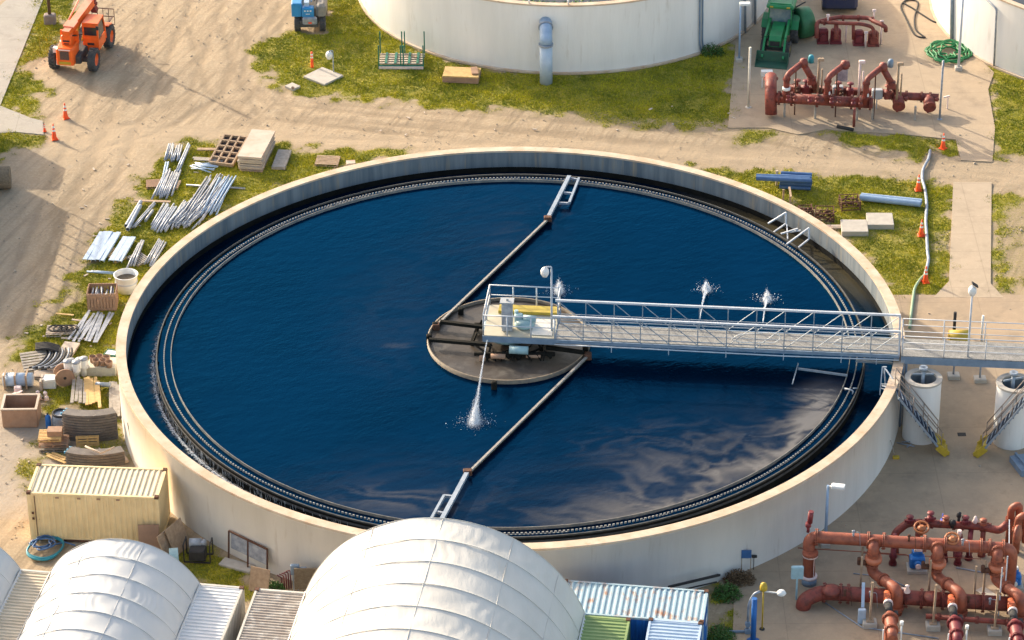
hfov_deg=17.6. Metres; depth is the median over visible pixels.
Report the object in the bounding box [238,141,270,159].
concrete board
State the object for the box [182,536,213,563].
generator
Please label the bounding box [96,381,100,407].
plank
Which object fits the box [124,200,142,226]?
steel pipe
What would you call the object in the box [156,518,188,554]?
plywood board
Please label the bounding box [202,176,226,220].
steel pipe
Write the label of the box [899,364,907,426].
riser pipe
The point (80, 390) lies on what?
plank
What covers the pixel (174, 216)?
steel pipe
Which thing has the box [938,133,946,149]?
traffic cone
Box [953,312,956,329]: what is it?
bollard
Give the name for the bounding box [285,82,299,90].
concrete slab
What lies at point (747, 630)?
gooseneck pipe
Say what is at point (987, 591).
kerb piece
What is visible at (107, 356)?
plant pot
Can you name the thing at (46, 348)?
black pipe
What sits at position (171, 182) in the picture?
steel pipe
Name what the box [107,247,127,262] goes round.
pallet
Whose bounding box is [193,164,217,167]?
steel pipe
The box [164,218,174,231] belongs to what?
steel pipe
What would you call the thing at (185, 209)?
steel pipe
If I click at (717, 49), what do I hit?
bush
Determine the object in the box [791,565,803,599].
control panel
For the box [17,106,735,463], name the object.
litter
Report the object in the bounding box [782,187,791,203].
timber strap
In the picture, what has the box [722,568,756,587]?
bush
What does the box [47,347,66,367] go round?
curved pipe
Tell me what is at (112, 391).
leaning timber
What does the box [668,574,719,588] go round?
ramp rail
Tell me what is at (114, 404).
leaning timber
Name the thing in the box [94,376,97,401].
plank
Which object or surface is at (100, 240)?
channel section
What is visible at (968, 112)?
concrete pad
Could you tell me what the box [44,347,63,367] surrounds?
curved pipe
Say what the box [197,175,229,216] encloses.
steel pipe
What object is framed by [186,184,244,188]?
steel pipe
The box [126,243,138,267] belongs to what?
steel pipe
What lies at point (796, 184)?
steel pipe
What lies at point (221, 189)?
steel pipe
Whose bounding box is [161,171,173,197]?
steel pipe
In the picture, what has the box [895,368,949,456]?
steel stair
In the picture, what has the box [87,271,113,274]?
steel pipe
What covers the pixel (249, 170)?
stack bearer
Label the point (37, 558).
hose
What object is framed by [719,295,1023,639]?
concrete apron
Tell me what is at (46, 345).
black pipe
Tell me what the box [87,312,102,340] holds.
angle section
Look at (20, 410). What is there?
open crate
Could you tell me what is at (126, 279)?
round bin
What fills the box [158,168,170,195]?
steel pipe
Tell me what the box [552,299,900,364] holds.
access bridge
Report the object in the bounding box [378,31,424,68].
storage rack
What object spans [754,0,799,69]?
tractor
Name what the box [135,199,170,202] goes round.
timber bearer
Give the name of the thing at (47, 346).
black pipe
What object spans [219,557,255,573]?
concrete slab
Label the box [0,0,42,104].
concrete path
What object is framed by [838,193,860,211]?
rusty crate
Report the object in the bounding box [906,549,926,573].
pump
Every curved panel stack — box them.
[60,407,117,441]
[64,446,124,466]
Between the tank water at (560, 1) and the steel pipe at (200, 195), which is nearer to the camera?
the steel pipe at (200, 195)
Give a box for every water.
[127,172,892,497]
[158,176,862,536]
[519,0,611,2]
[1012,0,1023,4]
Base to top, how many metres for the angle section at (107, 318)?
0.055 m
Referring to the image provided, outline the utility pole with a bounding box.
[43,0,55,24]
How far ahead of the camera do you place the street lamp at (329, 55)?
192.68 m
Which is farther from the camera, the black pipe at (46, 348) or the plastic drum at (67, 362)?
the black pipe at (46, 348)
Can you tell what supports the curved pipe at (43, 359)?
on the pallet at (39, 353)
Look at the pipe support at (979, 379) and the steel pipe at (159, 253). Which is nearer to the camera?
the pipe support at (979, 379)
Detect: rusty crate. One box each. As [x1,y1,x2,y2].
[798,204,814,216]
[815,205,836,222]
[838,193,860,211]
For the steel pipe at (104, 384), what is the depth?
162.85 m
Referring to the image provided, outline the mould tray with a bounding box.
[208,134,247,167]
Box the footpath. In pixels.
[934,182,1002,296]
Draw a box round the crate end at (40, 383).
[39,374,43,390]
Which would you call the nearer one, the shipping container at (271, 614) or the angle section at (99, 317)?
the shipping container at (271, 614)
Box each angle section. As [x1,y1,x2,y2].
[67,310,90,339]
[72,312,89,341]
[72,313,94,340]
[78,316,93,341]
[79,313,99,339]
[84,312,99,340]
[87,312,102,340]
[88,315,104,341]
[93,314,103,342]
[94,312,110,342]
[95,312,113,342]
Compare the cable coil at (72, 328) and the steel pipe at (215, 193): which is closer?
the cable coil at (72, 328)
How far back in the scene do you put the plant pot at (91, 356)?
164.40 m
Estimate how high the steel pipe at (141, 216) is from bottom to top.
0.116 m
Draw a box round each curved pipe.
[29,350,47,368]
[32,350,50,367]
[35,351,53,368]
[38,352,56,368]
[41,347,60,368]
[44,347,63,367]
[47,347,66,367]
[50,347,69,367]
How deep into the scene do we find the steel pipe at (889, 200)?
178.66 m
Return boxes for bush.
[269,580,285,589]
[701,41,725,57]
[707,624,736,639]
[711,580,743,603]
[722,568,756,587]
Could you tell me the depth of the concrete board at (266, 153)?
183.69 m
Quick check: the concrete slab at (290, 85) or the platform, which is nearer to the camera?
the platform
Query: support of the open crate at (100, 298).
on the ground at (184, 94)
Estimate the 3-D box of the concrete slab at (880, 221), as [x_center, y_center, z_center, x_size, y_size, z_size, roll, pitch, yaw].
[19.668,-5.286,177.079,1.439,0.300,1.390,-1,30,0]
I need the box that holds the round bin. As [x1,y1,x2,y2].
[113,268,137,294]
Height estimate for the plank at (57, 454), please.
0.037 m
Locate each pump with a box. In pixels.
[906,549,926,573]
[1015,566,1023,590]
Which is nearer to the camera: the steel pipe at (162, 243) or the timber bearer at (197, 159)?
the steel pipe at (162, 243)
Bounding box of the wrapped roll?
[2,369,33,389]
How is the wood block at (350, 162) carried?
on the ground at (184, 94)
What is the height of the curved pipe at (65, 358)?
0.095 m
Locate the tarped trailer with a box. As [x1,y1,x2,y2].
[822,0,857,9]
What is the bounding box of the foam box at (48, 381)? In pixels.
[42,374,56,388]
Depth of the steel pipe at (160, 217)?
178.07 m
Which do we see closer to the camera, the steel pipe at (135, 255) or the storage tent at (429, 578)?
the storage tent at (429, 578)
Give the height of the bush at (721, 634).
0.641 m
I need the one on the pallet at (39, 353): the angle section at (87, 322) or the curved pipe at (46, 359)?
the curved pipe at (46, 359)
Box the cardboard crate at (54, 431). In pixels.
[47,426,63,445]
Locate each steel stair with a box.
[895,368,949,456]
[973,380,1023,457]
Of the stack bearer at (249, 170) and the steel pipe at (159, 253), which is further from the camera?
the stack bearer at (249, 170)
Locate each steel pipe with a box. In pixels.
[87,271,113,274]
[95,382,110,386]
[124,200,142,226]
[126,204,141,230]
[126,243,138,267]
[130,239,142,266]
[131,201,154,228]
[133,240,144,266]
[134,203,155,227]
[144,209,153,221]
[144,238,159,264]
[147,239,160,263]
[149,240,161,264]
[149,240,164,266]
[150,172,164,199]
[150,203,167,229]
[151,203,164,225]
[151,242,166,266]
[152,204,168,229]
[154,207,169,230]
[155,169,167,195]
[156,206,174,232]
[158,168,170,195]
[158,203,174,227]
[159,162,166,190]
[159,170,170,198]
[160,206,176,232]
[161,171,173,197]
[163,170,175,196]
[164,143,169,160]
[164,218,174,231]
[165,172,178,199]
[166,143,171,160]
[166,168,178,194]
[168,198,191,223]
[171,145,177,161]
[171,169,180,196]
[171,203,182,229]
[173,198,194,222]
[176,143,189,170]
[176,200,202,223]
[178,144,182,159]
[178,144,190,171]
[178,176,207,218]
[183,205,199,225]
[184,175,211,215]
[184,178,210,220]
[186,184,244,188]
[189,199,217,222]
[190,165,210,172]
[191,179,216,219]
[191,179,222,218]
[192,173,220,209]
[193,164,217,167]
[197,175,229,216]
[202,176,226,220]
[202,177,219,212]
[205,176,225,211]
[208,177,229,212]
[209,178,231,214]
[214,175,236,211]
[216,180,231,215]
[756,174,810,177]
[756,175,809,177]
[756,176,810,182]
[779,184,810,189]
[780,182,810,186]
[781,171,811,175]
[859,194,920,206]
[861,193,921,204]
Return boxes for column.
[471,320,554,361]
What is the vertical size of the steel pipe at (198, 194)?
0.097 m
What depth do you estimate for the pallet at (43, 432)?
158.10 m
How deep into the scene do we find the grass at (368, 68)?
187.75 m
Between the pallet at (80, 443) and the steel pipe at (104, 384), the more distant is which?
the steel pipe at (104, 384)
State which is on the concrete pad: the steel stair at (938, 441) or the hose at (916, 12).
the hose at (916, 12)
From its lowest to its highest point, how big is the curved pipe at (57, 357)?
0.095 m
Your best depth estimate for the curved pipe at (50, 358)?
165.08 m
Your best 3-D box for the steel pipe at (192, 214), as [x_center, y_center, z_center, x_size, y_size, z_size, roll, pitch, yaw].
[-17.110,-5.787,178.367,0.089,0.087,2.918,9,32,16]
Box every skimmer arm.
[431,352,591,517]
[432,175,579,329]
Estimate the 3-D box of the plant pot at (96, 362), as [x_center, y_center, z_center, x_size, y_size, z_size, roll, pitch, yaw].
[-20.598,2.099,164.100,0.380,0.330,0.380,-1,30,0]
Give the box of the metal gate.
[228,530,267,568]
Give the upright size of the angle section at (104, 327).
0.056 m
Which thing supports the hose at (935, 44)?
on the concrete pad
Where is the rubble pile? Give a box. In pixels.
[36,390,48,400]
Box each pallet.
[19,350,55,372]
[34,370,53,378]
[38,429,60,441]
[38,435,69,447]
[39,439,69,452]
[46,325,76,336]
[76,435,98,446]
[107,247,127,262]
[126,252,150,266]
[146,179,160,188]
[172,180,180,189]
[315,155,340,166]
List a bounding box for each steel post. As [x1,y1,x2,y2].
[745,47,750,107]
[747,597,758,639]
[937,60,943,119]
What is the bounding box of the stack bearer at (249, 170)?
[239,145,274,171]
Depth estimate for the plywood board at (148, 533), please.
150.73 m
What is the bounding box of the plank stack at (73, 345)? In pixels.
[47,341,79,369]
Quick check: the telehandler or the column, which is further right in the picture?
the column
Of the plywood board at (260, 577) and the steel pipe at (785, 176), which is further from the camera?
the steel pipe at (785, 176)
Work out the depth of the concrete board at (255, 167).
182.93 m
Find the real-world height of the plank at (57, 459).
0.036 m
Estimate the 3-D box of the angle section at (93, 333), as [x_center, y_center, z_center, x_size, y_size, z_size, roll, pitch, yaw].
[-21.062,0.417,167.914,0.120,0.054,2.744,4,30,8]
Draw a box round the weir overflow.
[150,320,864,525]
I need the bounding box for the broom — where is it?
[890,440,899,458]
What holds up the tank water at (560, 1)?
in the settling tank at (603, 37)
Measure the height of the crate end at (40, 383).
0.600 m
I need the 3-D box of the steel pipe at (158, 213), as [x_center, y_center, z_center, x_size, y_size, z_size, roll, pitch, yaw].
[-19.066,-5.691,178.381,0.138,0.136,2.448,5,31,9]
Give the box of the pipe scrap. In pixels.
[897,441,914,446]
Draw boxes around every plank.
[46,452,65,460]
[46,455,65,463]
[51,452,65,458]
[56,313,73,315]
[70,377,75,402]
[74,376,79,401]
[78,379,82,402]
[83,380,85,403]
[84,377,88,404]
[87,376,91,404]
[90,378,94,403]
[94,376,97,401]
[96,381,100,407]
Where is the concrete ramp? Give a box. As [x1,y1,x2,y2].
[0,106,43,134]
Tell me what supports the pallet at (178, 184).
on the ground at (184, 94)
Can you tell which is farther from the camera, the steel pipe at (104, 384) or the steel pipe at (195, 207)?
the steel pipe at (195, 207)
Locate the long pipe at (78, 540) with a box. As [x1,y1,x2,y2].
[64,539,93,541]
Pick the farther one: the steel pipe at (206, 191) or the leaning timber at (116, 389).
the steel pipe at (206, 191)
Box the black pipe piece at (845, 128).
[836,125,853,130]
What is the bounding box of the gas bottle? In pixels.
[45,413,50,427]
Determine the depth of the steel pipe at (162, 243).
174.67 m
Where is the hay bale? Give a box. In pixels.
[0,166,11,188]
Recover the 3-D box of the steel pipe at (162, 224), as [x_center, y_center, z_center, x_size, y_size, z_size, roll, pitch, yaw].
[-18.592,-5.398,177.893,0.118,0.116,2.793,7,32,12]
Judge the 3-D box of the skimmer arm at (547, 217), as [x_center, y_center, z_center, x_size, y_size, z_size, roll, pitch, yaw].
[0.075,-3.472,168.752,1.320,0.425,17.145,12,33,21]
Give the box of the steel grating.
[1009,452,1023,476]
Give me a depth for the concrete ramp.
188.12 m
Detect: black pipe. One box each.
[35,342,59,345]
[35,343,59,346]
[35,344,58,348]
[35,346,58,349]
[35,347,58,352]
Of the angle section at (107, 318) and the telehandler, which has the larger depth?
the telehandler
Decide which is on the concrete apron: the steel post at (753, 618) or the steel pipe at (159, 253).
the steel post at (753, 618)
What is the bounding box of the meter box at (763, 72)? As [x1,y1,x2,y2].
[761,69,772,87]
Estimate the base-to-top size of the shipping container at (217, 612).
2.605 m
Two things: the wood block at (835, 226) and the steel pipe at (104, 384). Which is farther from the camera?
the wood block at (835, 226)
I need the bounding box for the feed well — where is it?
[426,297,590,389]
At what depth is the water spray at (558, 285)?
165.30 m
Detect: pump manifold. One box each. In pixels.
[763,54,938,126]
[796,502,1023,639]
[814,9,887,47]
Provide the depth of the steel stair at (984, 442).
156.21 m
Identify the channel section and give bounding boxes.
[82,231,102,259]
[87,231,107,259]
[91,231,112,260]
[95,232,115,260]
[99,232,120,260]
[109,236,127,261]
[114,236,129,262]
[117,236,135,262]
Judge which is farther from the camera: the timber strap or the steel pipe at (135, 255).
the timber strap
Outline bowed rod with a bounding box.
[85,445,114,453]
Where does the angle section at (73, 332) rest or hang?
on the angle section at (81, 326)
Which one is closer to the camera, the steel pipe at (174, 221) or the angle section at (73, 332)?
the angle section at (73, 332)
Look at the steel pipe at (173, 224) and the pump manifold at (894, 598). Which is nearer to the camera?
the pump manifold at (894, 598)
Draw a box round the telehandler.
[48,0,115,71]
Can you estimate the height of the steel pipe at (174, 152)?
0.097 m
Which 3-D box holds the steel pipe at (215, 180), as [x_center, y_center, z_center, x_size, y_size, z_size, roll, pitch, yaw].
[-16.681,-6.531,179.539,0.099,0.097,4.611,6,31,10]
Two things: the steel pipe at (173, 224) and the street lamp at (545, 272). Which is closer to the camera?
the street lamp at (545, 272)
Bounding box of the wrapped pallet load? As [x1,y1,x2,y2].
[86,357,116,375]
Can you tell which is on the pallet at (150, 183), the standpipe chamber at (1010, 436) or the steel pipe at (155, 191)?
the steel pipe at (155, 191)
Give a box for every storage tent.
[0,547,20,614]
[17,538,200,639]
[288,517,585,639]
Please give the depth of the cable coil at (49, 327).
167.50 m
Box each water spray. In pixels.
[445,340,488,428]
[550,278,578,296]
[697,281,719,317]
[752,287,778,319]
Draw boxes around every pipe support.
[947,366,959,379]
[973,367,986,383]
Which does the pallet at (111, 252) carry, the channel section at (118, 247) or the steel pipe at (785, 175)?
the channel section at (118, 247)
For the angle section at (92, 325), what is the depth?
168.10 m
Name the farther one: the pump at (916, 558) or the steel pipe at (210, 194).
the steel pipe at (210, 194)
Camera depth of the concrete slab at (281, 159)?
183.65 m
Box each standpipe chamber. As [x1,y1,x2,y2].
[902,365,942,444]
[993,370,1023,449]
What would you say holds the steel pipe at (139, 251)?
on the pallet at (139, 260)
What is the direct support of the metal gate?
on the ground at (184, 94)
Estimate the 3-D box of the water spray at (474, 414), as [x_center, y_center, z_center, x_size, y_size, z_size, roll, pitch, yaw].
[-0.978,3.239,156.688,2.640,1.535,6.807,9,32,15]
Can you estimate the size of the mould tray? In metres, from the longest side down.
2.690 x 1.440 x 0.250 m
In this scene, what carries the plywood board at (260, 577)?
on the ground at (184, 94)
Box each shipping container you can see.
[0,569,50,639]
[26,463,170,540]
[177,583,245,639]
[236,587,306,639]
[565,579,708,639]
[578,615,630,639]
[645,617,702,639]
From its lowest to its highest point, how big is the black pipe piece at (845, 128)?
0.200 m
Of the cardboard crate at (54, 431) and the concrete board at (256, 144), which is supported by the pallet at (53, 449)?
the cardboard crate at (54, 431)
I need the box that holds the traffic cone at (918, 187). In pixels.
[914,175,921,191]
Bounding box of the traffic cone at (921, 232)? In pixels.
[917,220,924,236]
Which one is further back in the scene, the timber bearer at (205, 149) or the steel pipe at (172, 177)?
the timber bearer at (205, 149)
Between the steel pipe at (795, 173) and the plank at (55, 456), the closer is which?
the plank at (55, 456)
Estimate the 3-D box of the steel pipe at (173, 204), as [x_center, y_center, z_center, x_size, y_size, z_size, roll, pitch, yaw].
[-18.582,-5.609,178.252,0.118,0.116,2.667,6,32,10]
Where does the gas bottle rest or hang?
on the ground at (184, 94)
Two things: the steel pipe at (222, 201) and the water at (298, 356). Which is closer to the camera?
the water at (298, 356)
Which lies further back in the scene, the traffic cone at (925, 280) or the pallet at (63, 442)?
the traffic cone at (925, 280)
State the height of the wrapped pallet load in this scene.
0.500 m
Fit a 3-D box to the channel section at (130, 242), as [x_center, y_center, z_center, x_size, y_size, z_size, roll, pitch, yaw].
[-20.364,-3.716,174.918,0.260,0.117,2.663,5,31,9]
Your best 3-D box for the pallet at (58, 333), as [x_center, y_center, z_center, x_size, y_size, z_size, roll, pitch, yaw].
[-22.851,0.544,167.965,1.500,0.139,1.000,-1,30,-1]
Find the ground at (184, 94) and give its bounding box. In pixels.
[0,0,1023,639]
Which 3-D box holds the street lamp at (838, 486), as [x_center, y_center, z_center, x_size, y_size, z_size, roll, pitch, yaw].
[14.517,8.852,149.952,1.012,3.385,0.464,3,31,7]
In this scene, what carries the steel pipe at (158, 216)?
on the ground at (184, 94)
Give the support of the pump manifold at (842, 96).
on the concrete pad
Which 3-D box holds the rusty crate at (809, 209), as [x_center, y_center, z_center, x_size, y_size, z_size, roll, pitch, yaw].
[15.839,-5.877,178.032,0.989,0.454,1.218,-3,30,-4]
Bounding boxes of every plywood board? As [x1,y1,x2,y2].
[138,524,159,548]
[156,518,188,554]
[249,566,269,591]
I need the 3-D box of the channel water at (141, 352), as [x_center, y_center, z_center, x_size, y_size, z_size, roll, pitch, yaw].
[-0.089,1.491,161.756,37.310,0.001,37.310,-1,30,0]
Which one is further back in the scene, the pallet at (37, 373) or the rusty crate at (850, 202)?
the rusty crate at (850, 202)
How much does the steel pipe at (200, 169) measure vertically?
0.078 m
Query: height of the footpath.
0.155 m
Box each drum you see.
[63,358,71,370]
[72,359,80,372]
[79,356,87,369]
[80,369,86,375]
[948,330,967,340]
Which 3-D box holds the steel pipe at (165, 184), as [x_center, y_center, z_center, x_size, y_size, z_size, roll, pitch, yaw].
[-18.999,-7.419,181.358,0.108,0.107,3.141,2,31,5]
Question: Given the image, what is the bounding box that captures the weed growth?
[518,0,595,2]
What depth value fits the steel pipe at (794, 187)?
180.21 m
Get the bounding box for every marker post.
[310,52,313,67]
[980,315,983,340]
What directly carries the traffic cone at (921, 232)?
on the ground at (184, 94)
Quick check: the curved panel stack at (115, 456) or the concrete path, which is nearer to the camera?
the curved panel stack at (115, 456)
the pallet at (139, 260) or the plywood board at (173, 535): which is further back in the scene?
the pallet at (139, 260)
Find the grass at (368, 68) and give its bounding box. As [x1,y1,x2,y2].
[0,0,1023,639]
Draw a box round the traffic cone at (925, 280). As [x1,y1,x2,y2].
[921,266,929,283]
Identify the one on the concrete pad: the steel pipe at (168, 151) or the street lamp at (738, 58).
the street lamp at (738, 58)
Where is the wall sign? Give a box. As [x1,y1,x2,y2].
[741,550,751,570]
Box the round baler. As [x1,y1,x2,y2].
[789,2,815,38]
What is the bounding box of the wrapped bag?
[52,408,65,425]
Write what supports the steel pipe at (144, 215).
on the ground at (184, 94)
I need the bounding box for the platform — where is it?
[482,284,560,344]
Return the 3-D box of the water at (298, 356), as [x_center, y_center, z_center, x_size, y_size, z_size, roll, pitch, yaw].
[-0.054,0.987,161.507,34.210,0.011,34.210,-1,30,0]
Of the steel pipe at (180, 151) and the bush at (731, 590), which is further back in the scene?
the steel pipe at (180, 151)
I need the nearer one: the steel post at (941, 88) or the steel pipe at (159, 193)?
the steel pipe at (159, 193)
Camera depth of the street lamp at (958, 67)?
192.13 m
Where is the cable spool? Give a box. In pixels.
[54,363,74,386]
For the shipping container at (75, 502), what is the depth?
151.08 m
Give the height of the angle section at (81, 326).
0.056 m
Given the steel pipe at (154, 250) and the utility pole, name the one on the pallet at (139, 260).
the steel pipe at (154, 250)
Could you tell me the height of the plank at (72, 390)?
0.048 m
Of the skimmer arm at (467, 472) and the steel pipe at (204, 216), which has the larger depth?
the steel pipe at (204, 216)
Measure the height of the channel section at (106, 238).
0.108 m
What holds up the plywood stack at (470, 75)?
on the ground at (184, 94)
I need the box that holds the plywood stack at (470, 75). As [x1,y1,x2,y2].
[442,66,480,83]
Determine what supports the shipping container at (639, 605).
on the ground at (184, 94)
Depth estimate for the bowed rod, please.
156.68 m
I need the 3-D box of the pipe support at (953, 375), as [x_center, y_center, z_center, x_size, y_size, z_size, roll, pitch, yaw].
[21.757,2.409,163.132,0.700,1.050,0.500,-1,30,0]
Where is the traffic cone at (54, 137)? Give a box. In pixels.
[51,124,58,140]
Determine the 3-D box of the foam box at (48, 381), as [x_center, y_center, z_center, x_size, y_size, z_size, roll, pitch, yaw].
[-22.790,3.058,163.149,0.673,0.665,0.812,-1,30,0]
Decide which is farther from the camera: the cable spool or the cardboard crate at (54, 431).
the cable spool
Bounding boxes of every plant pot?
[89,354,95,362]
[92,358,99,366]
[99,358,106,366]
[102,354,109,359]
[105,359,112,367]
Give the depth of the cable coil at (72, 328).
167.72 m
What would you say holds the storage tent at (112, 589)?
on the shipping container at (217, 612)
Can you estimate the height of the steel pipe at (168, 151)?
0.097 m
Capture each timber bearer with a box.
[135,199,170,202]
[194,158,222,161]
[197,148,214,150]
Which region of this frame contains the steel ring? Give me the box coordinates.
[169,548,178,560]
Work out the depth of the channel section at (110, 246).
175.16 m
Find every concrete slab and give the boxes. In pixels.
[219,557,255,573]
[272,149,291,169]
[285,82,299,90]
[303,67,342,85]
[840,219,867,235]
[866,213,893,229]
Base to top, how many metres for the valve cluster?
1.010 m
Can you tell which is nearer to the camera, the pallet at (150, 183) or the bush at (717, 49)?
the pallet at (150, 183)
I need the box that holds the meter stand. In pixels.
[290,564,306,590]
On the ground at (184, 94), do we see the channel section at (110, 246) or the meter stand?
the meter stand
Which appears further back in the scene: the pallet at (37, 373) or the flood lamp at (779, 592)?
the pallet at (37, 373)
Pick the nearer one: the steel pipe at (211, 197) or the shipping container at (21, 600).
the shipping container at (21, 600)
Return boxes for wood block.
[346,160,354,165]
[827,225,840,228]
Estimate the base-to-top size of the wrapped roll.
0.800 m
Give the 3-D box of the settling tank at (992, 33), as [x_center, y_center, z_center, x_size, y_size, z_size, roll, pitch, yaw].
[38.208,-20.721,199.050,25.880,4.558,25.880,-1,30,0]
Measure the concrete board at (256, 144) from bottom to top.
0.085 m
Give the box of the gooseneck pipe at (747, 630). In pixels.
[727,590,760,633]
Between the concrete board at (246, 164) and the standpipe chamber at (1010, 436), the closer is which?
the standpipe chamber at (1010, 436)
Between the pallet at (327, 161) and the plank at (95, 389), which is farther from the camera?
the pallet at (327, 161)
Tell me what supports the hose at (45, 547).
on the hose at (37, 558)
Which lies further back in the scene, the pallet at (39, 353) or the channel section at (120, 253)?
the channel section at (120, 253)
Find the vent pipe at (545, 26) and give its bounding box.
[538,17,552,85]
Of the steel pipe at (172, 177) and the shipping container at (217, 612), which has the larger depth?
the steel pipe at (172, 177)
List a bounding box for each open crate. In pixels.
[0,393,40,427]
[86,283,118,310]
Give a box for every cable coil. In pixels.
[47,325,62,331]
[52,325,68,331]
[58,325,73,331]
[63,325,78,331]
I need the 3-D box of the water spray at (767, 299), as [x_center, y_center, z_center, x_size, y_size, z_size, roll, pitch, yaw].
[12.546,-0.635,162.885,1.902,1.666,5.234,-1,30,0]
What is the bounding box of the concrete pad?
[728,0,994,161]
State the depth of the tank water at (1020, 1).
193.34 m
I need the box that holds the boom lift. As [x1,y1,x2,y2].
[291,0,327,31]
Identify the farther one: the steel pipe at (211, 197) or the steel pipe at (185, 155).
the steel pipe at (185, 155)
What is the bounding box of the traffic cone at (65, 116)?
[61,103,69,119]
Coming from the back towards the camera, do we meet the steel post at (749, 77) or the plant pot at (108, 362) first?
the steel post at (749, 77)
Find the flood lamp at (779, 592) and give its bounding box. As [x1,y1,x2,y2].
[759,582,785,630]
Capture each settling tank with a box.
[116,147,904,588]
[358,0,768,74]
[929,0,1023,79]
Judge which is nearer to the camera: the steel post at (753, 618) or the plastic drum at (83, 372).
the steel post at (753, 618)
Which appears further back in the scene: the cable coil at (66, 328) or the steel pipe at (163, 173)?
the steel pipe at (163, 173)
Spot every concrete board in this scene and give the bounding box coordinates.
[237,129,274,158]
[237,160,261,163]
[238,134,274,161]
[238,136,274,164]
[238,139,274,166]
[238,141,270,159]
[238,141,275,168]
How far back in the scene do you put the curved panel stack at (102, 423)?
158.62 m
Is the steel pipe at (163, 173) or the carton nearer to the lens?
the carton
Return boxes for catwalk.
[901,318,1023,418]
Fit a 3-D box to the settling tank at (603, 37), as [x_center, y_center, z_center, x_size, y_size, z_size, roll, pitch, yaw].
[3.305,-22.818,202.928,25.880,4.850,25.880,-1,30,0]
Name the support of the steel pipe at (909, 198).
on the ground at (184, 94)
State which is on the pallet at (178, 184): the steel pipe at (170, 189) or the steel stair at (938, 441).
the steel pipe at (170, 189)
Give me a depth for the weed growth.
192.68 m
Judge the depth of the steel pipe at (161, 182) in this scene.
181.47 m
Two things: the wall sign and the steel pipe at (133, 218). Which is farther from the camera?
the steel pipe at (133, 218)
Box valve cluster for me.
[277,570,291,588]
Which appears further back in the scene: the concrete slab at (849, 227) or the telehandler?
the telehandler
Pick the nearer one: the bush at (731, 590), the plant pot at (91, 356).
the bush at (731, 590)
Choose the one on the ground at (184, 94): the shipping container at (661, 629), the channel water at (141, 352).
the shipping container at (661, 629)
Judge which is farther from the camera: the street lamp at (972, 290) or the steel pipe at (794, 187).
the steel pipe at (794, 187)
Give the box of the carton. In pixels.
[13,385,22,392]
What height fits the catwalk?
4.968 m
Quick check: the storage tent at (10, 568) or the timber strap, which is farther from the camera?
the timber strap
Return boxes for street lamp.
[326,50,333,71]
[541,266,552,330]
[735,2,749,62]
[820,483,845,547]
[954,0,963,70]
[966,281,977,356]
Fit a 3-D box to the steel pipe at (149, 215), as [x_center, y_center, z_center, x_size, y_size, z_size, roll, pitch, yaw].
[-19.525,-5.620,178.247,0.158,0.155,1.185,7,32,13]
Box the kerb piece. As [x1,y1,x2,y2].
[976,587,995,595]
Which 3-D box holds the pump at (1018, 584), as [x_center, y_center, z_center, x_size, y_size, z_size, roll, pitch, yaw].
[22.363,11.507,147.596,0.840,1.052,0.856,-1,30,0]
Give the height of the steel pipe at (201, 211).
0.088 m
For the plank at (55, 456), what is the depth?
157.61 m
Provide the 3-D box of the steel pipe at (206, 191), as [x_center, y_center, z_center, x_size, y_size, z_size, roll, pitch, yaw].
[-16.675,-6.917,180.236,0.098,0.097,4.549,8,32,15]
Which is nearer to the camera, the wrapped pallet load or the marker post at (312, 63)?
the wrapped pallet load
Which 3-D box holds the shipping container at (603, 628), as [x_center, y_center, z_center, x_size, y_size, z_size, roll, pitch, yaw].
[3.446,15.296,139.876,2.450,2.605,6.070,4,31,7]
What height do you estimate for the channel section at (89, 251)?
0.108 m
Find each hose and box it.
[26,536,63,560]
[29,535,74,550]
[900,0,935,37]
[908,274,923,328]
[921,149,931,271]
[924,39,972,62]
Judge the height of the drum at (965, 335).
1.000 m
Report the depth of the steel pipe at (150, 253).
174.79 m
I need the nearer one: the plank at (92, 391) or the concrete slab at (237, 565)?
the concrete slab at (237, 565)
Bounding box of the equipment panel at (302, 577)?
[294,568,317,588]
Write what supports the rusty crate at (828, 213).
on the ground at (184, 94)
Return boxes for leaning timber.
[109,381,111,407]
[111,381,113,406]
[112,381,115,410]
[114,382,117,413]
[117,384,119,416]
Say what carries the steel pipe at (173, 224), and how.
on the steel pipe
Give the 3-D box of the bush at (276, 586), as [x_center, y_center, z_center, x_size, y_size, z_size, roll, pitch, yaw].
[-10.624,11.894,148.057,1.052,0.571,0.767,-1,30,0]
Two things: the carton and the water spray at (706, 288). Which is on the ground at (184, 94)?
the carton
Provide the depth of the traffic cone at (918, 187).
180.11 m
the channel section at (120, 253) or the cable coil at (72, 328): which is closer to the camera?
the cable coil at (72, 328)

